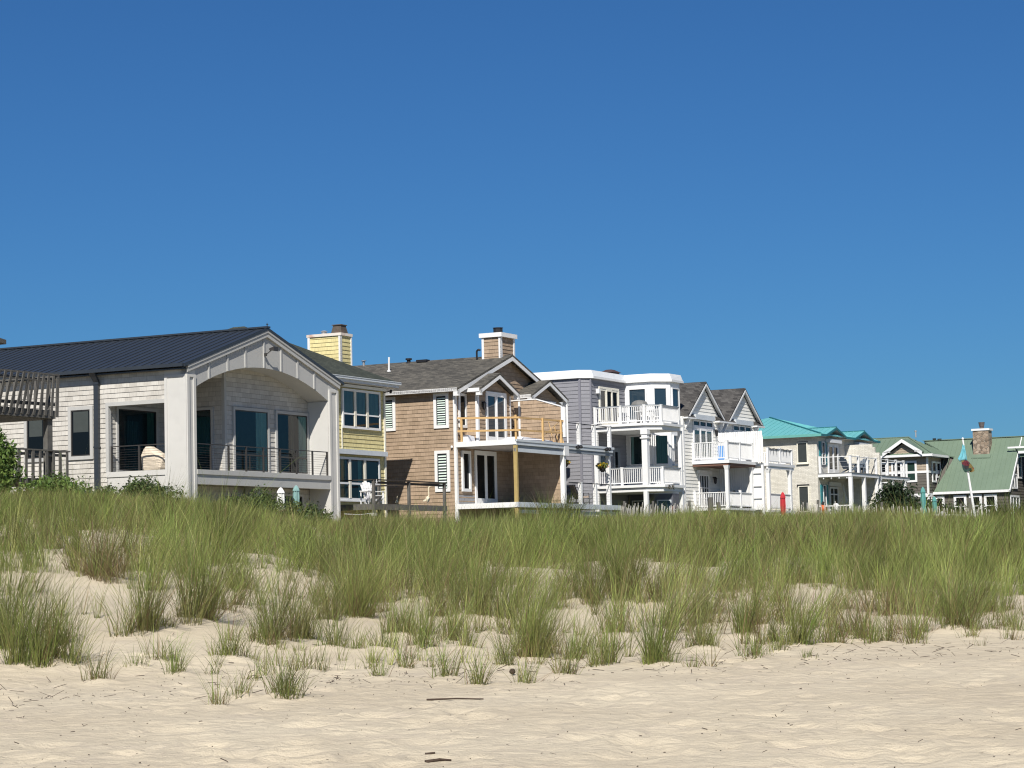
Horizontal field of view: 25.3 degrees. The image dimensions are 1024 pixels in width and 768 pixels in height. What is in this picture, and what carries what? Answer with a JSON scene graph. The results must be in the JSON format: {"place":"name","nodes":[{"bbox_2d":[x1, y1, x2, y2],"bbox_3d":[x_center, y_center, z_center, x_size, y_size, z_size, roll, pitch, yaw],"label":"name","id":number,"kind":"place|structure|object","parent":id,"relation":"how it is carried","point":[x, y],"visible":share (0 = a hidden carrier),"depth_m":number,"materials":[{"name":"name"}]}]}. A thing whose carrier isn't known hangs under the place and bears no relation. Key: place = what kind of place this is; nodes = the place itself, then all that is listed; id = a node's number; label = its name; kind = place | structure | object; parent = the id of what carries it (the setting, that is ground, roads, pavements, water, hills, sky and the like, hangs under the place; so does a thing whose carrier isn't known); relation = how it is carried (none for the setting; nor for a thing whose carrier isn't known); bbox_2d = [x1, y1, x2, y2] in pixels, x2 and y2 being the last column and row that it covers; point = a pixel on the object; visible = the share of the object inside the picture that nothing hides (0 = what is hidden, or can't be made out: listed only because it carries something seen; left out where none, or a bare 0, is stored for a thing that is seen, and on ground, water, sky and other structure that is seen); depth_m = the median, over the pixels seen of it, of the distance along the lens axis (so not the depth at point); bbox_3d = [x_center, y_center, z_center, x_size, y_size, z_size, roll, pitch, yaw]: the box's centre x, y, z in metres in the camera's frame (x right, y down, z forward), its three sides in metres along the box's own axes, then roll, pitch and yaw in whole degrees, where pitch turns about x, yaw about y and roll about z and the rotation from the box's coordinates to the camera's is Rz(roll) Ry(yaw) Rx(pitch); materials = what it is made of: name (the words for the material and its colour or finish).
{"place":"outdoors","nodes":[
{"label":"outdoors","id":0,"kind":"place"},
{"bbox_2d":[0,505,1023,767],"bbox_3d":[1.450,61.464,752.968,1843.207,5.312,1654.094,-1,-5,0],"label":"sand ground","id":1,"kind":"structure","parent":0,"point":[962,707],"depth_m":21.70,"materials":[{"name":"sand"}]},
{"bbox_2d":[0,428,27,494],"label":"leafy shrub","id":2,"kind":"object","parent":1,"relation":"on","point":[8,464],"visible":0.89,"depth_m":71.82,"materials":[{"name":"green plant"}]},
{"bbox_2d":[0,338,69,486],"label":"weathered deck tower","id":3,"kind":"structure","parent":1,"relation":"on","point":[13,413],"depth_m":82.99,"materials":[{"name":"grey wood"}]},
{"bbox_2d":[0,512,91,649],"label":"grass clump","id":4,"kind":"object","parent":1,"relation":"on","point":[8,599],"visible":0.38,"depth_m":28.02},
{"bbox_2d":[6,470,92,494],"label":"leafy shrub","id":5,"kind":"object","parent":1,"relation":"on","point":[51,480],"visible":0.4,"depth_m":69.78,"materials":[{"name":"green plant"}]},
{"bbox_2d":[0,544,106,667],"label":"grass clump","id":6,"kind":"object","parent":1,"relation":"on","point":[25,656],"visible":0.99,"depth_m":26.50,"materials":[{"name":"plant"}]},
{"bbox_2d":[11,564,150,665],"bbox_3d":[-5.103,2.697,27.015,1.775,1.310,2.089,0,-5,-18],"label":"grass clump","id":7,"kind":"object","parent":1,"relation":"on","point":[64,654],"visible":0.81,"depth_m":26.75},
{"bbox_2d":[73,631,129,679],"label":"grass clump","id":8,"kind":"object","parent":1,"relation":"on","point":[93,677],"visible":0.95,"depth_m":25.44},
{"bbox_2d":[24,478,186,583],"bbox_3d":[-6.466,2.336,37.247,3.007,1.925,2.897,2,-6,-36],"label":"grass clump","id":9,"kind":"object","parent":1,"relation":"on","point":[111,563],"visible":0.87,"depth_m":37.02,"materials":[{"name":"plant"}]},
{"bbox_2d":[89,474,186,501],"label":"bayberry shrub","id":10,"kind":"object","parent":1,"relation":"on","point":[142,488],"visible":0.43,"depth_m":69.29,"materials":[{"name":"green plant"}]},
{"bbox_2d":[58,506,250,636],"bbox_3d":[-4.720,2.444,30.302,2.523,1.859,3.000,-5,-6,35],"label":"grass clump","id":11,"kind":"object","parent":1,"relation":"on","point":[143,620],"visible":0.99,"depth_m":29.89,"materials":[{"name":"plant"}]},
{"bbox_2d":[131,628,201,660],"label":"grass clump","id":12,"kind":"object","parent":1,"relation":"on","point":[158,650],"visible":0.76,"depth_m":27.26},
{"bbox_2d":[149,627,199,674],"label":"grass clump","id":13,"kind":"object","parent":1,"relation":"on","point":[175,666],"visible":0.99,"depth_m":26.13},
{"bbox_2d":[185,659,238,704],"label":"grass clump","id":14,"kind":"object","parent":1,"relation":"on","point":[216,696],"visible":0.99,"depth_m":21.67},
{"bbox_2d":[121,486,306,625],"bbox_3d":[-4.139,2.316,31.346,3.080,2.034,2.979,0,-5,-21],"label":"grass clump","id":15,"kind":"object","parent":1,"relation":"on","point":[197,608],"visible":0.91,"depth_m":31.22,"materials":[{"name":"plant"}]},
{"bbox_2d":[202,577,245,613],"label":"grass clump","id":16,"kind":"object","parent":1,"relation":"on","point":[231,604],"visible":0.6,"depth_m":32.88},
{"bbox_2d":[193,610,271,657],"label":"grass clump","id":17,"kind":"object","parent":1,"relation":"on","point":[234,649],"visible":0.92,"depth_m":27.71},
{"bbox_2d":[221,664,258,698],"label":"grass clump","id":18,"kind":"object","parent":1,"relation":"on","point":[242,689],"visible":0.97,"depth_m":22.76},
{"bbox_2d":[199,518,288,590],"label":"grass clump","id":19,"kind":"object","parent":1,"relation":"on","point":[240,576],"visible":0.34,"depth_m":36.47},
{"bbox_2d":[218,484,305,515],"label":"bayberry shrub","id":20,"kind":"object","parent":1,"relation":"on","point":[269,498],"visible":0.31,"depth_m":68.93,"materials":[{"name":"green plant"}]},
{"bbox_2d":[228,550,319,645],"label":"grass clump","id":21,"kind":"object","parent":1,"relation":"on","point":[265,623],"visible":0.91,"depth_m":29.66,"materials":[{"name":"plant"}]},
{"bbox_2d":[248,642,325,699],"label":"grass clump","id":22,"kind":"object","parent":1,"relation":"on","point":[287,687],"visible":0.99,"depth_m":22.36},
{"bbox_2d":[263,639,334,671],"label":"grass clump","id":23,"kind":"object","parent":1,"relation":"on","point":[307,663],"visible":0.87,"depth_m":26.51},
{"bbox_2d":[242,556,360,639],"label":"grass clump","id":24,"kind":"object","parent":1,"relation":"on","point":[312,627],"visible":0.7,"depth_m":30.49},
{"bbox_2d":[282,498,333,522],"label":"bayberry shrub","id":25,"kind":"object","parent":1,"relation":"on","point":[308,509],"visible":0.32,"depth_m":69.27,"materials":[{"name":"green plant"}]},
{"bbox_2d":[303,603,382,648],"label":"grass clump","id":26,"kind":"object","parent":1,"relation":"on","point":[337,636],"visible":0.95,"depth_m":29.32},
{"bbox_2d":[278,525,416,618],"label":"grass clump","id":27,"kind":"object","parent":1,"relation":"on","point":[355,608],"visible":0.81,"depth_m":33.87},
{"bbox_2d":[365,649,403,676],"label":"grass clump","id":28,"kind":"object","parent":1,"relation":"on","point":[378,670],"visible":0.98,"depth_m":25.44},
{"bbox_2d":[362,612,409,648],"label":"grass clump","id":29,"kind":"object","parent":1,"relation":"on","point":[382,639],"visible":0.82,"depth_m":29.44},
{"bbox_2d":[365,585,418,634],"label":"grass clump","id":30,"kind":"object","parent":1,"relation":"on","point":[389,622],"visible":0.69,"depth_m":31.45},
{"bbox_2d":[375,592,425,632],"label":"grass clump","id":31,"kind":"object","parent":1,"relation":"on","point":[406,615],"visible":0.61,"depth_m":31.50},
{"bbox_2d":[386,633,426,668],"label":"grass clump","id":32,"kind":"object","parent":1,"relation":"on","point":[405,664],"visible":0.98,"depth_m":26.92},
{"bbox_2d":[373,598,452,645],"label":"grass clump","id":33,"kind":"object","parent":1,"relation":"on","point":[413,636],"visible":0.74,"depth_m":29.99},
{"bbox_2d":[411,630,481,678],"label":"grass clump","id":34,"kind":"object","parent":1,"relation":"on","point":[443,670],"visible":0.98,"depth_m":25.24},
{"bbox_2d":[418,585,483,643],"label":"grass clump","id":35,"kind":"object","parent":1,"relation":"on","point":[444,632],"visible":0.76,"depth_m":30.89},
{"bbox_2d":[449,610,489,647],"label":"grass clump","id":36,"kind":"object","parent":1,"relation":"on","point":[469,639],"visible":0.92,"depth_m":30.02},
{"bbox_2d":[390,501,556,619],"bbox_3d":[-0.480,2.547,34.423,3.680,2.087,2.920,-1,-5,0],"label":"grass clump","id":37,"kind":"object","parent":1,"relation":"on","point":[468,582],"visible":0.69,"depth_m":34.33,"materials":[{"name":"plant"}]},
{"bbox_2d":[451,636,507,684],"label":"grass clump","id":38,"kind":"object","parent":1,"relation":"on","point":[480,677],"visible":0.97,"depth_m":24.12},
{"bbox_2d":[477,607,531,665],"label":"grass clump","id":39,"kind":"object","parent":1,"relation":"on","point":[502,650],"visible":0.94,"depth_m":27.04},
{"bbox_2d":[0,622,1020,767],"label":"beach wrack","id":40,"kind":"object","parent":1,"relation":"on","point":[495,678],"visible":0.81,"depth_m":25.46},
{"bbox_2d":[0,444,1023,666],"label":"dune grass","id":41,"kind":"structure","parent":1,"relation":"on","point":[859,545],"depth_m":41.77,"materials":[{"name":"plant"}]},
{"bbox_2d":[501,650,558,683],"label":"grass clump","id":42,"kind":"object","parent":1,"relation":"on","point":[522,678],"visible":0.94,"depth_m":24.01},
{"bbox_2d":[469,545,621,657],"bbox_3d":[0.322,2.692,28.567,2.346,1.559,2.209,-1,-5,0],"label":"grass clump","id":43,"kind":"object","parent":1,"relation":"on","point":[532,638],"visible":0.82,"depth_m":28.75,"materials":[{"name":"plant"}]},
{"bbox_2d":[537,624,591,674],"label":"grass clump","id":44,"kind":"object","parent":1,"relation":"on","point":[563,669],"visible":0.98,"depth_m":25.32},
{"bbox_2d":[525,484,609,519],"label":"grass clump","id":45,"kind":"object","parent":1,"relation":"on","point":[562,507],"visible":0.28,"depth_m":76.67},
{"bbox_2d":[550,613,615,660],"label":"grass clump","id":46,"kind":"object","parent":1,"relation":"on","point":[576,651],"visible":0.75,"depth_m":27.88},
{"bbox_2d":[536,524,648,604],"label":"grass clump","id":47,"kind":"object","parent":1,"relation":"on","point":[586,577],"visible":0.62,"depth_m":36.90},
{"bbox_2d":[569,620,626,666],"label":"grass clump","id":48,"kind":"object","parent":1,"relation":"on","point":[602,656],"visible":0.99,"depth_m":26.80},
{"bbox_2d":[585,619,641,664],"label":"grass clump","id":49,"kind":"object","parent":1,"relation":"on","point":[614,656],"visible":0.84,"depth_m":27.09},
{"bbox_2d":[553,488,712,603],"bbox_3d":[1.952,2.583,37.337,2.993,2.126,3.244,3,-6,-43],"label":"grass clump","id":50,"kind":"object","parent":1,"relation":"on","point":[628,570],"visible":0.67,"depth_m":37.16,"materials":[{"name":"plant"}]},
{"bbox_2d":[620,500,702,517],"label":"sand fence","id":51,"kind":"object","parent":1,"relation":"on","point":[624,508],"visible":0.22,"depth_m":95.57,"materials":[{"name":"grey wood"}]},
{"bbox_2d":[611,544,729,664],"bbox_3d":[1.723,2.589,27.336,1.959,1.588,2.079,3,-7,-44],"label":"grass clump","id":52,"kind":"object","parent":1,"relation":"on","point":[650,653],"visible":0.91,"depth_m":27.23,"materials":[{"name":"plant"}]},
{"bbox_2d":[650,633,709,665],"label":"grass clump","id":53,"kind":"object","parent":1,"relation":"on","point":[669,660],"visible":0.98,"depth_m":27.00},
{"bbox_2d":[675,595,738,647],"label":"grass clump","id":54,"kind":"object","parent":1,"relation":"on","point":[693,642],"visible":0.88,"depth_m":29.48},
{"bbox_2d":[685,612,730,647],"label":"grass clump","id":55,"kind":"object","parent":1,"relation":"on","point":[708,640],"visible":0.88,"depth_m":29.31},
{"bbox_2d":[681,571,779,635],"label":"grass clump","id":56,"kind":"object","parent":1,"relation":"on","point":[745,623],"visible":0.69,"depth_m":31.70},
{"bbox_2d":[722,584,780,634],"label":"grass clump","id":57,"kind":"object","parent":1,"relation":"on","point":[741,621],"visible":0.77,"depth_m":31.63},
{"bbox_2d":[732,623,772,660],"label":"grass clump","id":58,"kind":"object","parent":1,"relation":"on","point":[755,653],"visible":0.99,"depth_m":27.77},
{"bbox_2d":[751,610,788,643],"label":"grass clump","id":59,"kind":"object","parent":1,"relation":"on","point":[773,636],"visible":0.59,"depth_m":30.73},
{"bbox_2d":[746,562,843,645],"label":"grass clump","id":60,"kind":"object","parent":1,"relation":"on","point":[801,634],"visible":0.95,"depth_m":30.22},
{"bbox_2d":[808,584,861,643],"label":"grass clump","id":61,"kind":"object","parent":1,"relation":"on","point":[830,638],"visible":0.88,"depth_m":30.50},
{"bbox_2d":[844,599,897,640],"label":"grass clump","id":62,"kind":"object","parent":1,"relation":"on","point":[858,635],"visible":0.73,"depth_m":31.20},
{"bbox_2d":[850,599,910,643],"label":"grass clump","id":63,"kind":"object","parent":1,"relation":"on","point":[881,638],"visible":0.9,"depth_m":30.76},
{"bbox_2d":[801,500,989,514],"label":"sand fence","id":64,"kind":"object","parent":1,"relation":"on","point":[817,506],"visible":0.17,"depth_m":101.75,"materials":[{"name":"grey wood"}]},
{"bbox_2d":[893,595,956,639],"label":"grass clump","id":65,"kind":"object","parent":1,"relation":"on","point":[914,630],"visible":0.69,"depth_m":31.47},
{"bbox_2d":[905,552,1017,630],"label":"grass clump","id":66,"kind":"object","parent":1,"relation":"on","point":[953,615],"visible":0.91,"depth_m":32.90,"materials":[{"name":"plant"}]},
{"bbox_2d":[958,437,975,515],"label":"flagpole","id":67,"kind":"object","parent":1,"relation":"on","point":[967,466],"visible":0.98,"depth_m":94.91,"materials":[{"name":"white metal"}]},
{"bbox_2d":[983,489,1023,518],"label":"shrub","id":68,"kind":"object","parent":1,"relation":"on","point":[1006,507],"visible":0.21,"depth_m":82.06,"materials":[{"name":"green plant"}]},
{"bbox_2d":[986,599,1023,628],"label":"grass clump","id":69,"kind":"object","parent":1,"relation":"on","point":[1006,617],"visible":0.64,"depth_m":33.35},
{"bbox_2d":[0,0,1023,443],"label":"sky","id":70,"kind":"structure","parent":0,"point":[814,209],"materials":[{"name":"blue"}]},
{"bbox_3d":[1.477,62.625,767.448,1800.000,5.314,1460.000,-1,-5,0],"label":"yard","id":71,"kind":"structure","parent":0,"visible":0},
{"bbox_2d":[0,324,343,520],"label":"arched porch house","id":72,"kind":"structure","parent":71,"relation":"on","point":[262,402],"depth_m":90.31,"materials":[{"name":"wood"}]},
{"bbox_2d":[24,420,42,462],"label":"window","id":73,"kind":"structure","parent":72,"relation":"in","point":[33,430],"depth_m":89.44,"materials":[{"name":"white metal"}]},
{"bbox_2d":[68,406,93,459],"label":"window","id":74,"kind":"structure","parent":72,"relation":"in","point":[80,418],"depth_m":88.40,"materials":[{"name":"white wood"}]},
{"bbox_2d":[115,406,158,471],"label":"window","id":75,"kind":"structure","parent":72,"relation":"in","point":[134,425],"depth_m":89.33,"materials":[{"name":"glass"}]},
{"bbox_2d":[141,446,164,469],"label":"wicker chair","id":76,"kind":"object","parent":72,"relation":"on","point":[155,463],"visible":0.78,"depth_m":87.44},
{"bbox_2d":[196,407,214,469],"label":"glass door","id":77,"kind":"structure","parent":72,"relation":"in","point":[205,415],"depth_m":90.56,"materials":[{"name":"black glass"}]},
{"bbox_2d":[232,406,269,472],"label":"window","id":78,"kind":"structure","parent":72,"relation":"in","point":[251,426],"depth_m":91.79,"materials":[{"name":"glass"}]},
{"bbox_2d":[274,410,309,474],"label":"window","id":79,"kind":"structure","parent":72,"relation":"in","point":[291,428],"depth_m":94.47,"materials":[{"name":"glass"}]},
{"bbox_2d":[230,324,400,521],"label":"yellow house","id":80,"kind":"structure","parent":71,"relation":"on","point":[363,453],"depth_m":105.80,"materials":[{"name":"wood"}]},
{"bbox_2d":[341,388,380,430],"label":"window","id":81,"kind":"structure","parent":80,"relation":"in","point":[346,394],"depth_m":105.57,"materials":[{"name":"blue glass"}]},
{"bbox_2d":[340,456,381,502],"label":"window","id":82,"kind":"structure","parent":80,"relation":"in","point":[372,465],"depth_m":104.85,"materials":[{"name":"blue glass"}]},
{"bbox_2d":[340,479,446,521],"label":"fence","id":83,"kind":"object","parent":71,"relation":"on","point":[375,507],"depth_m":101.16,"materials":[{"name":"grey wood"}]},
{"bbox_2d":[360,481,385,503],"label":"adirondack chair","id":84,"kind":"object","parent":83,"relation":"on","point":[364,486],"visible":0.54,"depth_m":101.24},
{"bbox_2d":[354,327,620,522],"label":"tan cedar house","id":85,"kind":"structure","parent":71,"relation":"on","point":[493,419],"depth_m":112.12,"materials":[{"name":"wood"}]},
{"bbox_2d":[385,397,395,430],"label":"window","id":86,"kind":"structure","parent":85,"relation":"in","point":[390,403],"depth_m":111.83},
{"bbox_2d":[433,393,448,428],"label":"window","id":87,"kind":"structure","parent":85,"relation":"in","point":[440,400],"depth_m":110.58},
{"bbox_2d":[434,450,450,491],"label":"window","id":88,"kind":"structure","parent":85,"relation":"in","point":[441,458],"depth_m":110.34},
{"bbox_2d":[458,393,467,427],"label":"window","id":89,"kind":"structure","parent":85,"relation":"in","point":[462,399],"depth_m":110.88,"materials":[{"name":"white glass"}]},
{"bbox_2d":[461,450,471,491],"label":"window","id":90,"kind":"structure","parent":85,"relation":"in","point":[466,472],"depth_m":110.80,"materials":[{"name":"white glass"}]},
{"bbox_2d":[474,450,497,502],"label":"sliding door","id":91,"kind":"structure","parent":85,"relation":"in","point":[485,462],"depth_m":112.54,"materials":[{"name":"white glass"}]},
{"bbox_2d":[485,391,506,440],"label":"sliding door","id":92,"kind":"structure","parent":85,"relation":"in","point":[496,403],"depth_m":112.49,"materials":[{"name":"blue glass"}]},
{"bbox_2d":[534,369,684,517],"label":"house","id":93,"kind":"structure","parent":71,"relation":"on","point":[647,466],"depth_m":124.47,"materials":[{"name":"grey"}]},
{"bbox_2d":[598,386,618,424],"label":"sliding door","id":94,"kind":"structure","parent":93,"relation":"in","point":[608,397],"depth_m":125.71,"materials":[{"name":"white glass"}]},
{"bbox_2d":[613,448,620,485],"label":"sliding door","id":95,"kind":"structure","parent":93,"relation":"in","point":[616,452],"depth_m":126.26,"materials":[{"name":"grey glass"}]},
{"bbox_2d":[629,435,641,465],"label":"window","id":96,"kind":"structure","parent":93,"relation":"in","point":[635,445],"depth_m":127.28,"materials":[{"name":"green glass"}]},
{"bbox_2d":[628,388,646,420],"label":"window","id":97,"kind":"structure","parent":93,"relation":"in","point":[634,394],"depth_m":127.47,"materials":[{"name":"blue glass"}]},
{"bbox_2d":[653,387,666,419],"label":"window","id":98,"kind":"structure","parent":93,"relation":"in","point":[659,393],"depth_m":127.19,"materials":[{"name":"blue glass"}]},
{"bbox_2d":[654,434,668,464],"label":"window","id":99,"kind":"structure","parent":93,"relation":"in","point":[661,444],"depth_m":126.97,"materials":[{"name":"green glass"}]},
{"bbox_2d":[679,382,794,516],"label":"white twin gable house","id":100,"kind":"structure","parent":71,"relation":"on","point":[728,420],"depth_m":132.10,"materials":[{"name":"grey wood"}]},
{"bbox_2d":[692,426,713,460],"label":"sliding door","id":101,"kind":"structure","parent":100,"relation":"in","point":[700,434],"depth_m":131.22,"materials":[{"name":"white glass"}]},
{"bbox_2d":[698,474,709,508],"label":"french door","id":102,"kind":"structure","parent":100,"relation":"in","point":[703,479],"depth_m":130.90,"materials":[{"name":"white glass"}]},
{"bbox_2d":[758,417,909,515],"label":"white brick house","id":103,"kind":"structure","parent":71,"relation":"on","point":[818,452],"depth_m":141.76,"materials":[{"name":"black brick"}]},
{"bbox_2d":[796,442,808,464],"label":"window","id":104,"kind":"structure","parent":103,"relation":"in","point":[802,447],"depth_m":140.78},
{"bbox_2d":[798,485,809,511],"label":"window","id":105,"kind":"structure","parent":103,"relation":"in","point":[803,491],"depth_m":140.54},
{"bbox_2d":[827,443,838,472],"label":"sliding door","id":106,"kind":"structure","parent":103,"relation":"in","point":[832,449],"depth_m":142.83,"materials":[{"name":"white glass"}]},
{"bbox_2d":[864,479,918,512],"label":"evergreen shrub","id":107,"kind":"object","parent":71,"relation":"on","point":[897,490],"visible":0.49,"depth_m":125.43,"materials":[{"name":"green plant"}]},
{"bbox_2d":[914,489,963,513],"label":"evergreen shrub","id":108,"kind":"object","parent":71,"relation":"on","point":[930,503],"visible":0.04,"depth_m":131.47,"materials":[{"name":"green plant"}]},
{"bbox_2d":[873,422,1023,513],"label":"green roof house","id":109,"kind":"structure","parent":71,"relation":"on","point":[997,463],"depth_m":158.75,"materials":[{"name":"beige"}]},
{"bbox_2d":[905,461,916,481],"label":"window","id":110,"kind":"structure","parent":109,"relation":"in","point":[910,466],"depth_m":158.46,"materials":[{"name":"white glass"}]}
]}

